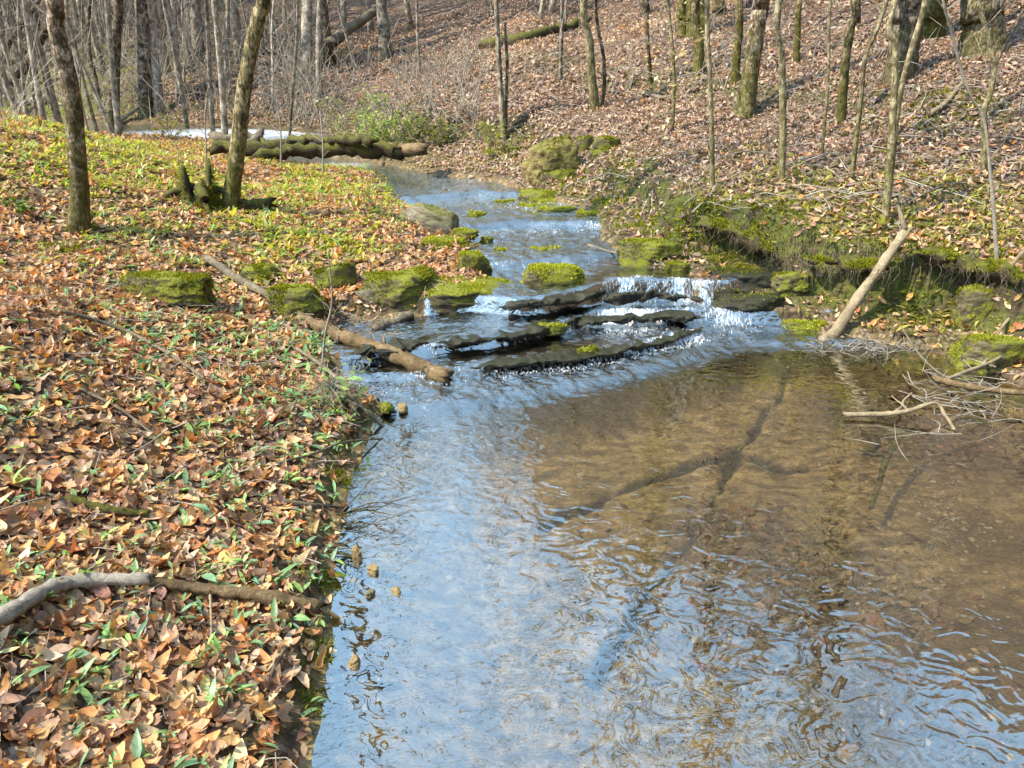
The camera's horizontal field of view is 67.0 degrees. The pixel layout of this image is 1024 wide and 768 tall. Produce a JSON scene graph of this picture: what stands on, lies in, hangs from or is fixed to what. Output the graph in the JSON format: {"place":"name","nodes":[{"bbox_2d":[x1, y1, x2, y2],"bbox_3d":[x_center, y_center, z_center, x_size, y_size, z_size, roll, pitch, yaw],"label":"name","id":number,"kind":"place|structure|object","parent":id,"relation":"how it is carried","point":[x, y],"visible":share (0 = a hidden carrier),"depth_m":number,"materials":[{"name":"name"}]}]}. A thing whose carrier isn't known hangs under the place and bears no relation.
{"place":"outdoors","nodes":[
{"label":"outdoors","id":0,"kind":"place"},
{"bbox_2d":[0,0,1023,767],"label":"ground","id":1,"kind":"structure","parent":0,"point":[650,444],"depth_m":4.61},
{"bbox_2d":[7,0,32,115],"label":"bare tree","id":2,"kind":"object","parent":1,"relation":"on","point":[20,54],"visible":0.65,"depth_m":14.89,"materials":[{"name":"grey plant"}]},
{"bbox_2d":[21,0,46,120],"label":"bare tree","id":3,"kind":"object","parent":1,"relation":"on","point":[41,107],"visible":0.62,"depth_m":14.37,"materials":[{"name":"grey plant"}]},
{"bbox_2d":[27,1,62,123],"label":"bare tree","id":4,"kind":"object","parent":1,"relation":"on","point":[50,88],"visible":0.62,"depth_m":15.50,"materials":[{"name":"grey plant"}]},
{"bbox_2d":[27,0,99,133],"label":"bare tree","id":5,"kind":"object","parent":1,"relation":"on","point":[72,35],"visible":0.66,"depth_m":14.63,"materials":[{"name":"grey plant"}]},
{"bbox_2d":[45,0,90,234],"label":"bare tree","id":6,"kind":"object","parent":1,"relation":"on","point":[79,217],"visible":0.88,"depth_m":6.58,"materials":[{"name":"brown plant"}]},
{"bbox_2d":[0,572,157,626],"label":"fallen branch","id":7,"kind":"object","parent":1,"relation":"on","point":[11,611],"visible":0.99,"depth_m":2.72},
{"bbox_2d":[68,0,113,134],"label":"bare tree","id":8,"kind":"object","parent":1,"relation":"on","point":[109,127],"visible":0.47,"depth_m":16.59,"materials":[{"name":"grey plant"}]},
{"bbox_2d":[87,0,100,108],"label":"bare sapling","id":9,"kind":"object","parent":1,"relation":"on","point":[90,58],"visible":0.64,"depth_m":21.81,"materials":[{"name":"grey plant"}]},
{"bbox_2d":[64,493,150,517],"bbox_3d":[-1.711,0.524,3.269,0.334,0.135,0.065,-2,23,-5],"label":"fallen stick","id":10,"kind":"object","parent":1,"relation":"on","point":[104,508],"visible":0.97,"depth_m":3.25,"materials":[{"name":"brown wood"}]},
{"bbox_2d":[104,0,122,135],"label":"bare tree","id":11,"kind":"object","parent":1,"relation":"on","point":[116,106],"visible":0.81,"depth_m":16.18,"materials":[{"name":"grey plant"}]},
{"bbox_2d":[107,0,123,124],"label":"bare tree","id":12,"kind":"object","parent":1,"relation":"on","point":[117,24],"visible":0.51,"depth_m":20.29,"materials":[{"name":"grey plant"}]},
{"bbox_2d":[59,308,204,378],"bbox_3d":[-2.281,-0.295,4.801,1.102,0.313,0.261,9,24,20],"label":"fallen stick","id":13,"kind":"object","parent":1,"relation":"on","point":[103,322],"visible":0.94,"depth_m":4.91,"materials":[{"name":"brown wood"}]},
{"bbox_2d":[134,0,152,119],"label":"bare tree","id":14,"kind":"object","parent":1,"relation":"on","point":[143,66],"visible":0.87,"depth_m":20.68,"materials":[{"name":"grey plant"}]},
{"bbox_2d":[147,0,164,116],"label":"bare tree","id":15,"kind":"object","parent":1,"relation":"on","point":[154,77],"visible":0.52,"depth_m":20.89,"materials":[{"name":"grey plant"}]},
{"bbox_2d":[152,0,171,75],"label":"bare tree","id":16,"kind":"object","parent":1,"relation":"on","point":[160,39],"visible":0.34,"depth_m":22.55,"materials":[{"name":"grey plant"}]},
{"bbox_2d":[119,269,217,307],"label":"mossy slab","id":17,"kind":"structure","parent":1,"relation":"on","point":[182,289],"depth_m":5.86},
{"bbox_2d":[162,0,189,127],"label":"bare sapling","id":18,"kind":"object","parent":1,"relation":"on","point":[177,70],"visible":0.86,"depth_m":19.20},
{"bbox_2d":[189,0,205,64],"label":"bare tree","id":19,"kind":"object","parent":1,"relation":"on","point":[195,25],"visible":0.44,"depth_m":22.93,"materials":[{"name":"grey plant"}]},
{"bbox_2d":[161,158,249,213],"bbox_3d":[-3.351,-2.051,8.000,1.128,0.547,0.588,4,23,9],"label":"mossy stump","id":20,"kind":"object","parent":1,"relation":"on","point":[208,190],"visible":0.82,"depth_m":7.91,"materials":[{"name":"green wood"}]},
{"bbox_2d":[204,0,215,131],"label":"bare sapling","id":21,"kind":"object","parent":1,"relation":"on","point":[209,74],"visible":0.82,"depth_m":17.13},
{"bbox_2d":[211,0,228,133],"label":"bare tree","id":22,"kind":"object","parent":1,"relation":"on","point":[223,105],"visible":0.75,"depth_m":13.98,"materials":[{"name":"grey plant"}]},
{"bbox_2d":[202,253,266,298],"bbox_3d":[-2.217,-0.844,6.471,1.234,0.325,0.095,18,29,36],"label":"fallen pole","id":23,"kind":"object","parent":1,"relation":"on","point":[225,270],"visible":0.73,"depth_m":6.57,"materials":[{"name":"brown wood"}]},
{"bbox_2d":[230,0,243,63],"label":"bare tree","id":24,"kind":"object","parent":1,"relation":"on","point":[234,12],"visible":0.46,"depth_m":22.41,"materials":[{"name":"grey plant"}]},
{"bbox_2d":[149,577,329,615],"bbox_3d":[-1.048,0.823,3.000,0.653,0.310,0.080,-6,23,-14],"label":"fallen branch","id":25,"kind":"object","parent":1,"relation":"on","point":[264,596],"visible":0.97,"depth_m":2.98,"materials":[{"name":"brown wood"}]},
{"bbox_2d":[221,0,270,212],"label":"bare tree","id":26,"kind":"object","parent":1,"relation":"on","point":[237,147],"visible":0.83,"depth_m":7.75,"materials":[{"name":"brown plant"}]},
{"bbox_2d":[207,139,296,156],"bbox_3d":[-4.063,-3.659,11.994,1.435,0.270,0.338,0,23,0],"label":"jam log","id":27,"kind":"object","parent":1,"relation":"on","point":[223,146],"visible":0.49,"depth_m":11.92,"materials":[{"name":"brown wood"}]},
{"bbox_2d":[238,196,278,213],"bbox_3d":[-2.765,-1.907,8.267,0.537,0.197,0.206,-9,24,-19],"label":"fallen log","id":28,"kind":"object","parent":1,"relation":"on","point":[255,203],"visible":0.59,"depth_m":8.25,"materials":[{"name":"green wood"}]},
{"bbox_2d":[240,262,283,282],"bbox_3d":[-2.173,-0.947,6.750,0.355,0.223,0.277,0,23,0],"label":"mossy boulder","id":29,"kind":"object","parent":1,"relation":"on","point":[259,269],"visible":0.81,"depth_m":6.67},
{"bbox_2d":[288,0,298,136],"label":"bare sapling","id":30,"kind":"object","parent":1,"relation":"on","point":[294,66],"visible":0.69,"depth_m":14.77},
{"bbox_2d":[265,281,328,319],"bbox_3d":[-1.737,-0.646,6.257,0.496,0.356,0.330,-9,24,-20],"label":"mossy boulder","id":31,"kind":"object","parent":1,"relation":"on","point":[285,299],"visible":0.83,"depth_m":6.13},
{"bbox_2d":[300,0,312,77],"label":"bare tree","id":32,"kind":"object","parent":1,"relation":"on","point":[306,15],"visible":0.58,"depth_m":20.74,"materials":[{"name":"grey plant"}]},
{"bbox_2d":[315,0,322,99],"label":"bare tree","id":33,"kind":"object","parent":1,"relation":"on","point":[319,31],"visible":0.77,"depth_m":19.35,"materials":[{"name":"grey plant"}]},
{"bbox_2d":[314,0,335,70],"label":"bare tree","id":34,"kind":"object","parent":1,"relation":"on","point":[325,19],"visible":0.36,"depth_m":20.96,"materials":[{"name":"grey plant"}]},
{"bbox_2d":[252,140,404,160],"bbox_3d":[-2.747,-3.587,11.884,2.352,0.312,0.583,-2,23,-5],"label":"mossy log","id":35,"kind":"object","parent":1,"relation":"on","point":[380,149],"visible":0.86,"depth_m":11.83,"materials":[{"name":"brown wood"}]},
{"bbox_2d":[287,132,378,148],"bbox_3d":[-2.876,-3.806,12.089,2.111,0.292,0.302,16,27,33],"label":"mossy log","id":36,"kind":"object","parent":35,"relation":"on","point":[345,139],"visible":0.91,"depth_m":11.85,"materials":[{"name":"brown wood"}]},
{"bbox_2d":[387,142,430,159],"bbox_3d":[-1.563,-3.535,11.737,0.854,0.276,0.306,14,26,29],"label":"log butt","id":37,"kind":"object","parent":35,"relation":"on","point":[412,149],"visible":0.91,"depth_m":11.60,"materials":[{"name":"brown wood"}]},
{"bbox_2d":[311,262,356,290],"bbox_3d":[-1.539,-0.896,6.692,0.392,0.335,0.265,-11,25,-25],"label":"mossy boulder","id":38,"kind":"object","parent":1,"relation":"on","point":[343,273],"visible":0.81,"depth_m":6.60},
{"bbox_2d":[296,351,381,416],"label":"dry grass","id":39,"kind":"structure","parent":1,"relation":"on","point":[339,385],"depth_m":4.67,"materials":[{"name":"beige plant"}]},
{"bbox_2d":[294,346,388,431],"bbox_3d":[-1.175,0.025,5.111,0.113,0.280,1.110,-19,29,-38],"label":"fallen stick","id":40,"kind":"object","parent":1,"relation":"on","point":[359,404],"visible":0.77,"depth_m":4.87,"materials":[{"name":"brown wood"}]},
{"bbox_2d":[316,94,380,135],"bbox_3d":[-3.033,-5.063,14.865,1.227,1.045,1.955,-10,25,-23],"label":"leafing bush","id":41,"kind":"object","parent":1,"relation":"on","point":[348,128],"visible":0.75,"depth_m":14.77,"materials":[{"name":"green plant"}]},
{"bbox_2d":[324,5,376,48],"bbox_3d":[-4.340,-9.969,21.430,0.356,1.294,2.603,12,26,27],"label":"leaning log","id":42,"kind":"object","parent":1,"relation":"on","point":[361,20],"visible":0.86,"depth_m":21.21,"materials":[{"name":"grey wood"}]},
{"bbox_2d":[294,310,457,387],"bbox_3d":[-1.034,-0.279,5.766,1.572,0.301,0.169,15,27,31],"label":"fallen log","id":43,"kind":"object","parent":1,"relation":"on","point":[442,375],"visible":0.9,"depth_m":5.62,"materials":[{"name":"brown wood"}]},
{"bbox_2d":[376,0,392,60],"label":"bare tree","id":44,"kind":"object","parent":1,"relation":"on","point":[384,38],"visible":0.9,"depth_m":20.63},
{"bbox_2d":[345,84,428,141],"bbox_3d":[-2.140,-4.572,13.346,1.616,1.205,1.528,0,23,0],"label":"leafing bush","id":45,"kind":"object","parent":1,"relation":"on","point":[377,136],"visible":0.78,"depth_m":13.27,"materials":[{"name":"green plant"}]},
{"bbox_2d":[352,335,427,355],"bbox_3d":[-0.907,-0.276,5.688,0.574,0.065,0.282,-14,27,-30],"label":"rock ledge","id":46,"kind":"object","parent":1,"relation":"on","point":[401,343],"visible":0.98,"depth_m":5.65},
{"bbox_2d":[369,310,413,332],"bbox_3d":[-0.985,-0.499,6.266,0.425,0.139,0.109,-20,30,-39],"label":"fallen log","id":47,"kind":"object","parent":1,"relation":"on","point":[400,318],"visible":0.94,"depth_m":6.25,"materials":[{"name":"grey wood"}]},
{"bbox_2d":[360,264,440,311],"bbox_3d":[-0.906,-0.762,6.575,0.742,0.472,0.412,-6,23,-13],"label":"mossy boulder","id":48,"kind":"object","parent":1,"relation":"on","point":[401,290],"visible":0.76,"depth_m":6.42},
{"bbox_2d":[396,201,458,234],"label":"grey slab","id":49,"kind":"structure","parent":1,"relation":"on","point":[424,214],"depth_m":8.39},
{"bbox_2d":[391,99,466,146],"bbox_3d":[-1.352,-4.356,13.204,1.420,1.013,1.238,0,23,0],"label":"leafing bush","id":50,"kind":"object","parent":1,"relation":"on","point":[434,132],"visible":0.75,"depth_m":13.04,"materials":[{"name":"green plant"}]},
{"bbox_2d":[420,234,467,249],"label":"mossy stone","id":51,"kind":"object","parent":1,"relation":"on","point":[437,241],"visible":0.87,"depth_m":7.56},
{"bbox_2d":[420,275,517,317],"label":"mossy slab","id":52,"kind":"structure","parent":1,"relation":"on","point":[451,298],"depth_m":6.42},
{"bbox_2d":[494,0,506,143],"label":"bare sapling","id":53,"kind":"object","parent":1,"relation":"on","point":[499,70],"visible":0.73,"depth_m":11.81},
{"bbox_2d":[474,113,532,152],"bbox_3d":[-0.114,-3.960,12.128,0.868,0.595,1.242,-4,23,-10],"label":"leafing bush","id":54,"kind":"object","parent":1,"relation":"on","point":[511,147],"visible":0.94,"depth_m":11.90,"materials":[{"name":"green plant"}]},
{"bbox_2d":[498,22,513,136],"bbox_3d":[-0.088,-4.573,11.850,0.254,1.781,0.332,0,23,0],"label":"bare sapling","id":55,"kind":"object","parent":1,"relation":"on","point":[507,77],"visible":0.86,"depth_m":11.89,"materials":[{"name":"grey plant"}]},
{"bbox_2d":[436,315,582,344],"bbox_3d":[0.031,-0.412,6.009,1.315,0.081,0.322,-14,26,-30],"label":"rock ledge","id":56,"kind":"object","parent":1,"relation":"on","point":[526,331],"visible":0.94,"depth_m":5.90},
{"bbox_2d":[0,0,1023,767],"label":"leaf litter","id":57,"kind":"object","parent":1,"relation":"on","point":[192,712],"visible":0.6,"depth_m":4.84,"materials":[{"name":"plant"}]},
{"bbox_2d":[0,18,1023,767],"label":"spring sprouts","id":58,"kind":"object","parent":1,"relation":"on","point":[138,748],"visible":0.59,"depth_m":6.43,"materials":[{"name":"green plant"}]},
{"bbox_2d":[0,0,1023,137],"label":"undergrowth","id":59,"kind":"object","parent":1,"relation":"on","point":[308,74],"visible":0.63,"depth_m":19.42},
{"bbox_2d":[0,15,1023,767],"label":"twig litter","id":60,"kind":"object","parent":1,"relation":"on","point":[866,343],"visible":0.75,"depth_m":6.17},
{"bbox_2d":[932,375,1023,394],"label":"drift pole","id":61,"kind":"object","parent":60,"relation":"on","point":[963,385],"visible":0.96,"depth_m":5.12,"materials":[{"name":"brown wood"}]},
{"bbox_2d":[29,68,1023,724],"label":"bank moss","id":62,"kind":"object","parent":1,"relation":"on","point":[641,226],"visible":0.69,"depth_m":7.05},
{"bbox_2d":[478,16,592,48],"bbox_3d":[1.100,-8.821,19.359,4.138,0.996,1.897,-18,29,-37],"label":"mossy log","id":63,"kind":"object","parent":1,"relation":"on","point":[541,32],"visible":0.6,"depth_m":18.27,"materials":[{"name":"brown wood"}]},
{"bbox_2d":[517,188,557,200],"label":"mossy rock","id":64,"kind":"object","parent":1,"relation":"on","point":[527,194],"visible":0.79,"depth_m":9.90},
{"bbox_2d":[520,134,582,186],"bbox_3d":[0.595,-2.893,10.299,0.853,0.856,0.547,-9,24,-20],"label":"leaning boulder","id":65,"kind":"object","parent":1,"relation":"on","point":[558,152],"visible":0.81,"depth_m":10.10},
{"bbox_2d":[498,289,606,309],"bbox_3d":[0.417,-0.714,6.430,1.098,0.082,0.316,-12,26,-27],"label":"rock ledge","id":66,"kind":"object","parent":1,"relation":"on","point":[550,301],"visible":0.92,"depth_m":6.29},
{"bbox_2d":[517,262,589,289],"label":"mossy slab","id":67,"kind":"structure","parent":1,"relation":"on","point":[548,274],"depth_m":6.60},
{"bbox_2d":[537,168,576,183],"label":"mossy boulder","id":68,"kind":"object","parent":1,"relation":"on","point":[558,174],"visible":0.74,"depth_m":10.08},
{"bbox_2d":[470,328,701,368],"bbox_3d":[0.647,-0.258,5.829,2.014,0.056,0.299,-10,25,-22],"label":"rock ledge","id":69,"kind":"object","parent":1,"relation":"on","point":[608,349],"visible":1,"depth_m":5.72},
{"bbox_2d":[580,0,599,111],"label":"bare tree","id":70,"kind":"object","parent":1,"relation":"on","point":[591,77],"visible":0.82,"depth_m":11.93,"materials":[{"name":"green plant"}]},
{"bbox_2d":[594,0,611,106],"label":"bare sapling","id":71,"kind":"object","parent":1,"relation":"on","point":[602,101],"visible":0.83,"depth_m":12.06,"materials":[{"name":"brown plant"}]},
{"bbox_2d":[588,135,620,156],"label":"mossy boulder","id":72,"kind":"object","parent":1,"relation":"on","point":[606,142],"visible":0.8,"depth_m":10.21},
{"bbox_2d":[574,308,701,325],"bbox_3d":[1.004,-0.554,6.348,1.060,0.069,0.288,-3,23,-7],"label":"rock ledge","id":73,"kind":"object","parent":1,"relation":"on","point":[678,315],"visible":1,"depth_m":6.28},
{"bbox_2d":[616,237,682,267],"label":"mossy slab","id":74,"kind":"structure","parent":1,"relation":"on","point":[640,251],"depth_m":7.11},
{"bbox_2d":[611,0,729,140],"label":"bare sapling","id":75,"kind":"object","parent":1,"relation":"on","point":[673,82],"visible":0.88,"depth_m":9.98,"materials":[{"name":"brown plant"}]},
{"bbox_2d":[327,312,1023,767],"bbox_3d":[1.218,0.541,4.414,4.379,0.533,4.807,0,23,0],"label":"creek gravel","id":76,"kind":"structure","parent":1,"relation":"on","point":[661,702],"depth_m":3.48,"materials":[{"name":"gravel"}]},
{"bbox_2d":[332,362,1023,767],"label":"water","id":77,"kind":"structure","parent":1,"relation":"on","point":[872,624],"depth_m":3.58,"materials":[{"name":"liquid"}]},
{"bbox_2d":[691,0,704,76],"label":"bare tree","id":78,"kind":"object","parent":1,"relation":"on","point":[695,21],"visible":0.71,"depth_m":12.12,"materials":[{"name":"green plant"}]},
{"bbox_2d":[704,0,714,191],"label":"bare sapling","id":79,"kind":"object","parent":1,"relation":"on","point":[710,100],"visible":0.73,"depth_m":7.22,"materials":[{"name":"brown plant"}]},
{"bbox_2d":[730,0,743,84],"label":"bare tree","id":80,"kind":"object","parent":1,"relation":"on","point":[736,59],"visible":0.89,"depth_m":11.21,"materials":[{"name":"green plant"}]},
{"bbox_2d":[704,266,773,293],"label":"wet slab","id":81,"kind":"structure","parent":1,"relation":"on","point":[749,280],"depth_m":6.74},
{"bbox_2d":[694,214,789,271],"bbox_3d":[2.107,-1.272,6.992,1.005,0.478,0.402,18,29,37],"label":"root mat","id":82,"kind":"object","parent":1,"relation":"on","point":[754,241],"visible":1,"depth_m":6.91,"materials":[{"name":"plant"}]},
{"bbox_2d":[706,292,794,313],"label":"wet slab","id":83,"kind":"structure","parent":1,"relation":"on","point":[744,303],"depth_m":6.49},
{"bbox_2d":[732,0,769,118],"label":"bare tree","id":84,"kind":"object","parent":1,"relation":"on","point":[746,100],"visible":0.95,"depth_m":10.19,"materials":[{"name":"brown plant"}]},
{"bbox_2d":[773,0,786,182],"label":"bare sapling","id":85,"kind":"object","parent":1,"relation":"on","point":[782,94],"visible":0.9,"depth_m":7.13,"materials":[{"name":"brown plant"}]},
{"bbox_2d":[769,270,811,296],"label":"mossy slab","id":86,"kind":"structure","parent":1,"relation":"on","point":[789,283],"depth_m":6.64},
{"bbox_2d":[793,0,801,62],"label":"bare tree","id":87,"kind":"object","parent":1,"relation":"on","point":[796,53],"visible":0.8,"depth_m":11.28,"materials":[{"name":"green plant"}]},
{"bbox_2d":[779,318,827,335],"bbox_3d":[2.451,-0.490,6.441,0.548,0.133,0.292,0,23,0],"label":"mossy stone","id":88,"kind":"object","parent":1,"relation":"on","point":[794,326],"visible":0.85,"depth_m":6.37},
{"bbox_2d":[821,0,831,153],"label":"bare sapling","id":89,"kind":"object","parent":1,"relation":"on","point":[827,78],"visible":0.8,"depth_m":7.73,"materials":[{"name":"brown plant"}]},
{"bbox_2d":[637,103,1023,295],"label":"root hair","id":90,"kind":"object","parent":1,"relation":"on","point":[905,262],"visible":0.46,"depth_m":6.76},
{"bbox_2d":[795,255,899,290],"bbox_3d":[2.779,-0.924,6.474,0.836,0.336,0.315,12,25,26],"label":"root mat","id":91,"kind":"object","parent":1,"relation":"on","point":[865,266],"visible":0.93,"depth_m":6.43,"materials":[{"name":"plant"}]},
{"bbox_2d":[836,0,860,124],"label":"bare tree","id":92,"kind":"object","parent":1,"relation":"on","point":[841,110],"visible":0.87,"depth_m":9.04,"materials":[{"name":"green plant"}]},
{"bbox_2d":[816,198,913,341],"bbox_3d":[2.840,-0.892,6.258,0.923,1.136,0.155,-13,26,-27],"label":"leaning pole","id":93,"kind":"object","parent":1,"relation":"on","point":[844,318],"visible":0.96,"depth_m":6.26,"materials":[{"name":"brown wood"}]},
{"bbox_2d":[849,0,888,179],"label":"bare sapling","id":94,"kind":"object","parent":1,"relation":"on","point":[861,93],"visible":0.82,"depth_m":7.04,"materials":[{"name":"brown plant"}]},
{"bbox_2d":[881,0,898,223],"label":"bare sapling","id":95,"kind":"object","parent":1,"relation":"on","point":[887,192],"visible":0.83,"depth_m":6.42,"materials":[{"name":"brown plant"}]},
{"bbox_2d":[882,0,923,86],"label":"bare tree","id":96,"kind":"object","parent":1,"relation":"on","point":[906,16],"visible":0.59,"depth_m":9.39,"materials":[{"name":"brown plant"}]},
{"bbox_2d":[892,0,928,188],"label":"bare sapling","id":97,"kind":"object","parent":1,"relation":"on","point":[906,67],"visible":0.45,"depth_m":6.42,"materials":[{"name":"brown plant"}]},
{"bbox_2d":[921,0,947,41],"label":"bare tree","id":98,"kind":"object","parent":1,"relation":"on","point":[935,11],"visible":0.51,"depth_m":10.56,"materials":[{"name":"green plant"}]},
{"bbox_2d":[909,246,1023,297],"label":"root mat","id":99,"kind":"object","parent":1,"relation":"on","point":[1001,273],"visible":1,"depth_m":6.11,"materials":[{"name":"plant"}]},
{"bbox_2d":[950,281,995,327],"bbox_3d":[3.759,-0.591,6.229,0.382,0.457,0.238,-4,23,-10],"label":"mossy boulder","id":100,"kind":"object","parent":1,"relation":"on","point":[970,305],"visible":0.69,"depth_m":6.14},
{"bbox_2d":[936,0,1023,258],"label":"bare sapling","id":101,"kind":"object","parent":1,"relation":"on","point":[993,207],"visible":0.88,"depth_m":5.81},
{"bbox_2d":[954,0,1010,60],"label":"bare tree","id":102,"kind":"object","parent":1,"relation":"on","point":[970,23],"visible":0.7,"depth_m":9.36,"materials":[{"name":"brown plant"}]},
{"bbox_2d":[945,332,1023,381],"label":"mossy boulder","id":103,"kind":"object","parent":1,"relation":"on","point":[990,346],"visible":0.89,"depth_m":5.62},
{"bbox_2d":[977,0,996,172],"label":"forked sapling","id":104,"kind":"object","parent":1,"relation":"on","point":[983,151],"visible":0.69,"depth_m":7.11,"materials":[{"name":"brown plant"}]},
{"bbox_2d":[53,121,1023,431],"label":"creek water","id":105,"kind":"structure","parent":0,"point":[405,175],"depth_m":6.48,"materials":[{"name":"blue liquid"}]},
{"bbox_2d":[336,488,418,532],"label":"bare twigs","id":106,"kind":"object","parent":105,"relation":"on","point":[356,510],"visible":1,"depth_m":3.81,"materials":[{"name":"wood"}]},
{"bbox_2d":[457,250,491,272],"bbox_3d":[-0.342,-1.091,6.962,0.329,0.247,0.236,0,23,0],"label":"mossy stone","id":107,"kind":"object","parent":105,"relation":"in","point":[478,259],"visible":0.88,"depth_m":6.90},
{"bbox_2d":[606,290,691,304],"bbox_3d":[1.147,-0.732,6.521,0.728,0.115,0.143,-2,23,-5],"label":"rock ledge","id":108,"kind":"object","parent":105,"relation":"on","point":[620,297],"visible":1,"depth_m":6.49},
{"bbox_2d":[842,392,955,430],"bbox_3d":[2.408,0.156,4.898,0.641,0.130,0.395,0,23,0],"label":"drift branch","id":109,"kind":"object","parent":105,"relation":"on","point":[899,411],"visible":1,"depth_m":4.87,"materials":[{"name":"brown wood"}]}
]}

